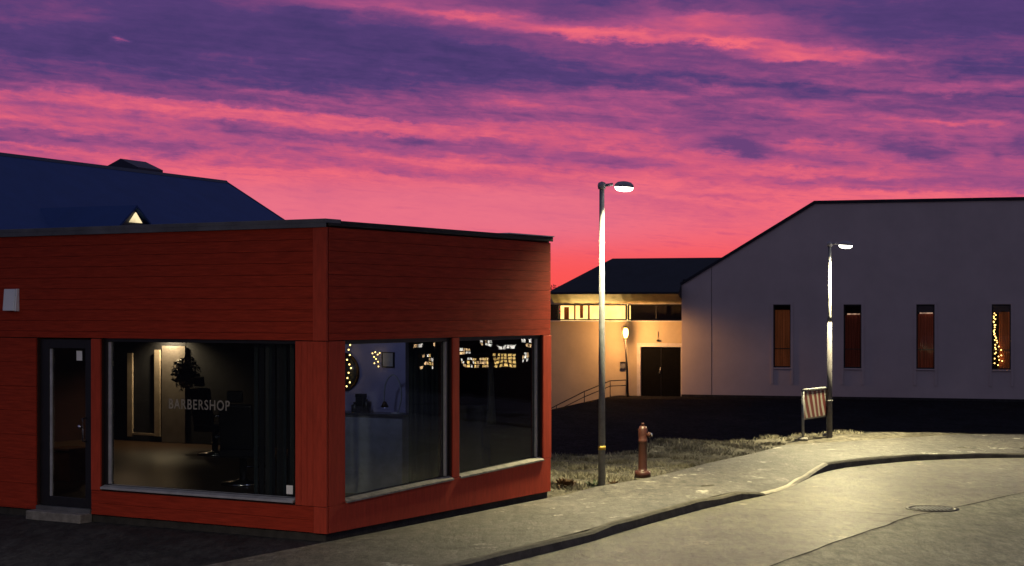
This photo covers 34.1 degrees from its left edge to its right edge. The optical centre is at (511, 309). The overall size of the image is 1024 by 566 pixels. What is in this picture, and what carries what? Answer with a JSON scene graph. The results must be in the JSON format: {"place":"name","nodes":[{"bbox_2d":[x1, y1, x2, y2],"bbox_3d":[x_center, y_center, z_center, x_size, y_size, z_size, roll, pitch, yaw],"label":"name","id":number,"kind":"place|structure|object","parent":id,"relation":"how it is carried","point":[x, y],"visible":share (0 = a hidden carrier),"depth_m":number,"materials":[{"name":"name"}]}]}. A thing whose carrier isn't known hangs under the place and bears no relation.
{"place":"outdoors","nodes":[
{"label":"outdoors","id":0,"kind":"place"},
{"bbox_2d":[0,152,284,229],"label":"blue roofed building","id":1,"kind":"structure","parent":0,"point":[38,192],"depth_m":44.48,"materials":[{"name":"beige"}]},
{"bbox_2d":[0,514,323,565],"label":"yard","id":2,"kind":"structure","parent":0,"point":[24,541],"depth_m":18.19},
{"bbox_2d":[0,0,1023,312],"label":"sky","id":3,"kind":"structure","parent":0,"point":[725,120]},
{"bbox_2d":[206,434,1023,565],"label":"pavement","id":4,"kind":"structure","parent":0,"point":[456,538],"depth_m":21.27,"materials":[{"name":"grey concrete"}]},
{"bbox_2d":[598,181,633,485],"bbox_3d":[1.479,0.380,23.822,0.522,4.440,0.224,0,0,12],"label":"street lamp","id":5,"kind":"object","parent":4,"relation":"on","point":[624,186],"visible":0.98,"depth_m":23.83,"materials":[{"name":"beige metal"}]},
{"bbox_2d":[497,458,1023,565],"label":"road","id":6,"kind":"structure","parent":0,"point":[777,527],"depth_m":21.11,"materials":[{"name":"grey asphalt"}]},
{"bbox_2d":[435,453,1023,565],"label":"kerb","id":7,"kind":"structure","parent":6,"relation":"on","point":[563,542],"depth_m":20.85,"materials":[{"name":"grey concrete"}]},
{"bbox_2d":[774,493,1023,565],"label":"road patch","id":8,"kind":"object","parent":6,"relation":"on","point":[988,533],"visible":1,"depth_m":18.72,"materials":[{"name":"grey asphalt"}]},
{"bbox_2d":[770,492,1023,565],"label":"road seam","id":9,"kind":"object","parent":8,"relation":"on","point":[872,529],"visible":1,"depth_m":19.44,"materials":[{"name":"grey asphalt"}]},
{"bbox_2d":[905,505,958,511],"bbox_3d":[5.506,2.600,21.880,0.690,0.012,0.690,0,0,0],"label":"manhole cover","id":10,"kind":"object","parent":6,"relation":"on","point":[931,508],"visible":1,"depth_m":21.84,"materials":[{"name":"black metal"}]},
{"bbox_2d":[523,315,1023,545],"bbox_3d":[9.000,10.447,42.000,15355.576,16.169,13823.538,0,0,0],"label":"ground","id":11,"kind":"structure","parent":0,"point":[574,429],"depth_m":52.70,"materials":[{"name":"brown soil"}]},
{"bbox_2d":[0,218,554,541],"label":"shop building","id":12,"kind":"structure","parent":11,"relation":"on","point":[132,313],"depth_m":20.26,"materials":[{"name":"wood"}]},
{"bbox_2d":[3,289,18,310],"bbox_3d":[-6.229,-0.125,20.755,0.225,0.280,0.069,0,0,30],"label":"wall vent","id":13,"kind":"object","parent":12,"relation":"attached to","point":[11,300],"depth_m":20.72,"materials":[{"name":"white plastic"}]},
{"bbox_2d":[40,339,91,507],"bbox_3d":[-5.441,1.378,20.382,0.905,2.045,0.156,0,0,30],"label":"door","id":14,"kind":"structure","parent":12,"relation":"in","point":[47,497],"depth_m":20.54,"materials":[{"name":"black metal"}]},
{"bbox_2d":[76,351,81,360],"bbox_3d":[-5.266,0.556,20.322,0.093,0.117,0.005,0,0,30],"label":"paper notice","id":15,"kind":"object","parent":12,"relation":"attached to","point":[78,355],"visible":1,"depth_m":20.32,"materials":[{"name":"white paper"}]},
{"bbox_2d":[170,355,200,390],"bbox_3d":[-5.655,0.709,28.945,0.560,1.418,0.487,0,0,30],"label":"hanging plant","id":16,"kind":"object","parent":12,"relation":"hanging from","point":[186,375],"visible":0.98,"depth_m":28.84,"materials":[{"name":"green plant"}]},
{"bbox_2d":[104,338,296,497],"bbox_3d":[-3.625,1.235,19.377,2.938,1.800,0.090,0,0,30],"label":"window frame","id":17,"kind":"structure","parent":12,"relation":"in","point":[107,341],"depth_m":20.05,"materials":[{"name":"grey metal"}]},
{"bbox_2d":[189,377,218,455],"bbox_3d":[-4.852,1.733,27.491,0.644,1.294,0.831,0,0,40],"label":"barber chair","id":18,"kind":"object","parent":12,"relation":"on","point":[204,420],"visible":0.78,"depth_m":27.20,"materials":[{"name":"black metal"}]},
{"bbox_2d":[215,391,264,486],"bbox_3d":[-3.660,1.733,22.843,0.644,1.294,0.831,0,0,10],"label":"barber chair","id":19,"kind":"object","parent":12,"relation":"on","point":[236,433],"visible":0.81,"depth_m":22.50,"materials":[{"name":"black metal"}]},
{"bbox_2d":[254,344,293,496],"bbox_3d":[-2.710,1.180,19.053,0.586,2.240,0.044,0,0,30],"label":"vertical blind","id":20,"kind":"object","parent":12,"relation":"hanging from","point":[270,419],"visible":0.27,"depth_m":19.07,"materials":[{"name":"fabric"}]},
{"bbox_2d":[286,485,292,493],"bbox_3d":[-2.490,2.012,18.698,0.090,0.098,0.004,0,0,30],"label":"sticker","id":21,"kind":"object","parent":12,"relation":"attached to","point":[289,489],"visible":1,"depth_m":18.70,"materials":[{"name":"paper"}]},
{"bbox_2d":[345,353,359,390],"bbox_3d":[-2.232,0.817,22.154,0.508,0.508,0.045,0,0,30],"label":"round mirror","id":22,"kind":"object","parent":12,"relation":"attached to","point":[353,375],"visible":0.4,"depth_m":22.09,"materials":[{"name":"black mirror"}]},
{"bbox_2d":[345,410,408,493],"bbox_3d":[-1.884,1.857,21.756,1.353,1.046,0.378,0,0,30],"label":"counter","id":23,"kind":"object","parent":12,"relation":"on","point":[376,450],"visible":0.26,"depth_m":21.50,"materials":[{"name":"grey"}]},
{"bbox_2d":[351,402,355,411],"bbox_3d":[-2.055,1.269,21.846,0.100,0.130,0.100,0,0,30],"label":"jar","id":24,"kind":"object","parent":23,"relation":"on","point":[353,407],"visible":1,"depth_m":21.81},
{"bbox_2d":[355,394,366,411],"bbox_3d":[-1.972,1.214,21.798,0.128,0.240,0.088,0,0,30],"label":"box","id":25,"kind":"object","parent":23,"relation":"on","point":[360,400],"visible":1,"depth_m":21.76,"materials":[{"name":"black"}]},
{"bbox_2d":[364,399,368,412],"bbox_3d":[-1.896,1.249,21.753,0.070,0.170,0.070,0,0,30],"label":"bottle","id":26,"kind":"object","parent":23,"relation":"on","point":[366,406],"visible":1,"depth_m":21.73,"materials":[{"name":"black glass"}]},
{"bbox_2d":[381,374,403,413],"bbox_3d":[-1.542,1.080,21.486,0.345,0.513,0.180,0,0,30],"label":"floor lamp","id":27,"kind":"object","parent":23,"relation":"on","point":[384,404],"visible":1,"depth_m":21.47,"materials":[{"name":"black metal"}]},
{"bbox_2d":[382,352,393,367],"bbox_3d":[-1.619,0.649,21.800,0.189,0.200,0.022,0,0,30],"label":"picture","id":28,"kind":"object","parent":12,"relation":"attached to","point":[387,359],"visible":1,"depth_m":21.80},
{"bbox_2d":[343,337,448,497],"bbox_3d":[-1.378,1.250,19.642,0.090,1.830,2.243,0,0,30],"label":"window frame","id":29,"kind":"structure","parent":12,"relation":"in","point":[444,341],"depth_m":20.53,"materials":[{"name":"grey metal"}]},
{"bbox_2d":[409,342,437,481],"bbox_3d":[-1.033,1.189,20.769,0.126,2.322,0.999,0,0,30],"label":"curtain","id":30,"kind":"object","parent":12,"relation":"hanging from","point":[423,410],"visible":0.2,"depth_m":20.60,"materials":[{"name":"fabric"}]},
{"bbox_2d":[459,404,489,471],"bbox_3d":[-0.483,1.844,23.051,0.436,1.073,0.422,0,0,30],"label":"cabinet","id":31,"kind":"object","parent":12,"relation":"on","point":[474,441],"visible":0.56,"depth_m":22.85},
{"bbox_2d":[458,335,539,473],"bbox_3d":[-0.198,1.250,21.645,0.090,1.830,2.115,0,0,30],"label":"window frame","id":32,"kind":"structure","parent":12,"relation":"in","point":[535,338],"depth_m":22.48,"materials":[{"name":"grey metal"}]},
{"bbox_2d":[551,284,560,318],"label":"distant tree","id":33,"kind":"object","parent":11,"relation":"on","point":[559,306],"visible":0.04,"depth_m":109.89,"materials":[{"name":"brown plant"}]},
{"bbox_2d":[551,477,576,487],"bbox_3d":[0.743,2.465,23.739,0.428,0.169,0.476,0,0,0],"label":"grass tuft","id":34,"kind":"object","parent":11,"relation":"on","point":[565,482],"visible":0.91,"depth_m":23.68,"materials":[{"name":"brown plant"}]},
{"bbox_2d":[551,379,626,408],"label":"handrail","id":35,"kind":"object","parent":11,"relation":"on","point":[592,393],"visible":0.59,"depth_m":69.06,"materials":[{"name":"metal"}]},
{"bbox_2d":[584,479,597,487],"bbox_3d":[1.165,2.495,23.978,0.302,0.130,0.322,0,0,-31],"label":"weed","id":36,"kind":"object","parent":11,"relation":"on","point":[594,484],"visible":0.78,"depth_m":23.96,"materials":[{"name":"green plant"}]},
{"bbox_2d":[634,423,652,477],"bbox_3d":[1.972,2.110,25.180,0.248,0.820,0.248,0,0,-23],"label":"fire hydrant","id":37,"kind":"object","parent":11,"relation":"on","point":[642,471],"visible":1,"depth_m":25.12,"materials":[{"name":"metal"}]},
{"bbox_2d":[548,429,863,491],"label":"verge grass","id":38,"kind":"structure","parent":11,"relation":"on","point":[689,444],"depth_m":28.43,"materials":[{"name":"plant"}]},
{"bbox_2d":[549,197,1023,408],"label":"hall building","id":39,"kind":"structure","parent":11,"relation":"on","point":[923,291],"depth_m":67.28,"materials":[{"name":"grey paint"}]},
{"bbox_2d":[549,304,556,319],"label":"window","id":40,"kind":"structure","parent":39,"relation":"in","point":[553,306],"depth_m":71.10,"materials":[{"name":"black glass"}]},
{"bbox_2d":[557,304,630,320],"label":"window","id":41,"kind":"structure","parent":39,"relation":"in","point":[613,312],"depth_m":71.21,"materials":[{"name":"yellow glass"}]},
{"bbox_2d":[620,362,625,368],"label":"wall box","id":42,"kind":"object","parent":39,"relation":"attached to","point":[622,365],"visible":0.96,"depth_m":69.89,"materials":[{"name":"black metal"}]},
{"bbox_2d":[627,304,681,320],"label":"window","id":43,"kind":"structure","parent":39,"relation":"in","point":[639,312],"depth_m":70.14,"materials":[{"name":"black glass"}]},
{"bbox_2d":[641,347,680,395],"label":"door","id":44,"kind":"structure","parent":39,"relation":"in","point":[660,366],"depth_m":69.61,"materials":[{"name":"wood"}]},
{"bbox_2d":[771,302,792,383],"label":"window","id":45,"kind":"structure","parent":39,"relation":"in","point":[783,311],"depth_m":68.03,"materials":[{"name":"glass"}]},
{"bbox_2d":[841,302,863,384],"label":"window","id":46,"kind":"structure","parent":39,"relation":"in","point":[852,313],"depth_m":67.22,"materials":[{"name":"brown glass"}]},
{"bbox_2d":[914,302,936,385],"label":"window","id":47,"kind":"structure","parent":39,"relation":"in","point":[925,313],"depth_m":66.42,"materials":[{"name":"brown glass"}]},
{"bbox_2d":[993,313,1002,365],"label":"string lights","id":48,"kind":"object","parent":39,"relation":"hanging from","point":[996,340],"visible":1,"depth_m":65.65,"materials":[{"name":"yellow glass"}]},
{"bbox_2d":[989,302,1013,386],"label":"window","id":49,"kind":"structure","parent":39,"relation":"in","point":[1004,311],"depth_m":65.61,"materials":[{"name":"brown glass"}]},
{"bbox_2d":[798,386,832,440],"bbox_3d":[5.921,2.047,32.568,0.192,1.066,1.592,0,0,32],"label":"barrier","id":50,"kind":"object","parent":11,"relation":"on","point":[814,404],"visible":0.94,"depth_m":32.45,"materials":[{"name":"metal"}]},
{"bbox_2d":[826,241,852,437],"bbox_3d":[6.461,0.618,32.935,0.525,3.964,0.224,0,0,25],"label":"street lamp","id":51,"kind":"object","parent":11,"relation":"on","point":[845,245],"visible":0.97,"depth_m":32.98,"materials":[{"name":"beige metal"}]},
{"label":"landing","id":52,"kind":"object","parent":11,"relation":"on","visible":0},
{"bbox_2d":[623,327,628,396],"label":"lamp post","id":53,"kind":"object","parent":52,"relation":"on","point":[625,332],"visible":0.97,"depth_m":68.95,"materials":[{"name":"white metal"}]}
]}

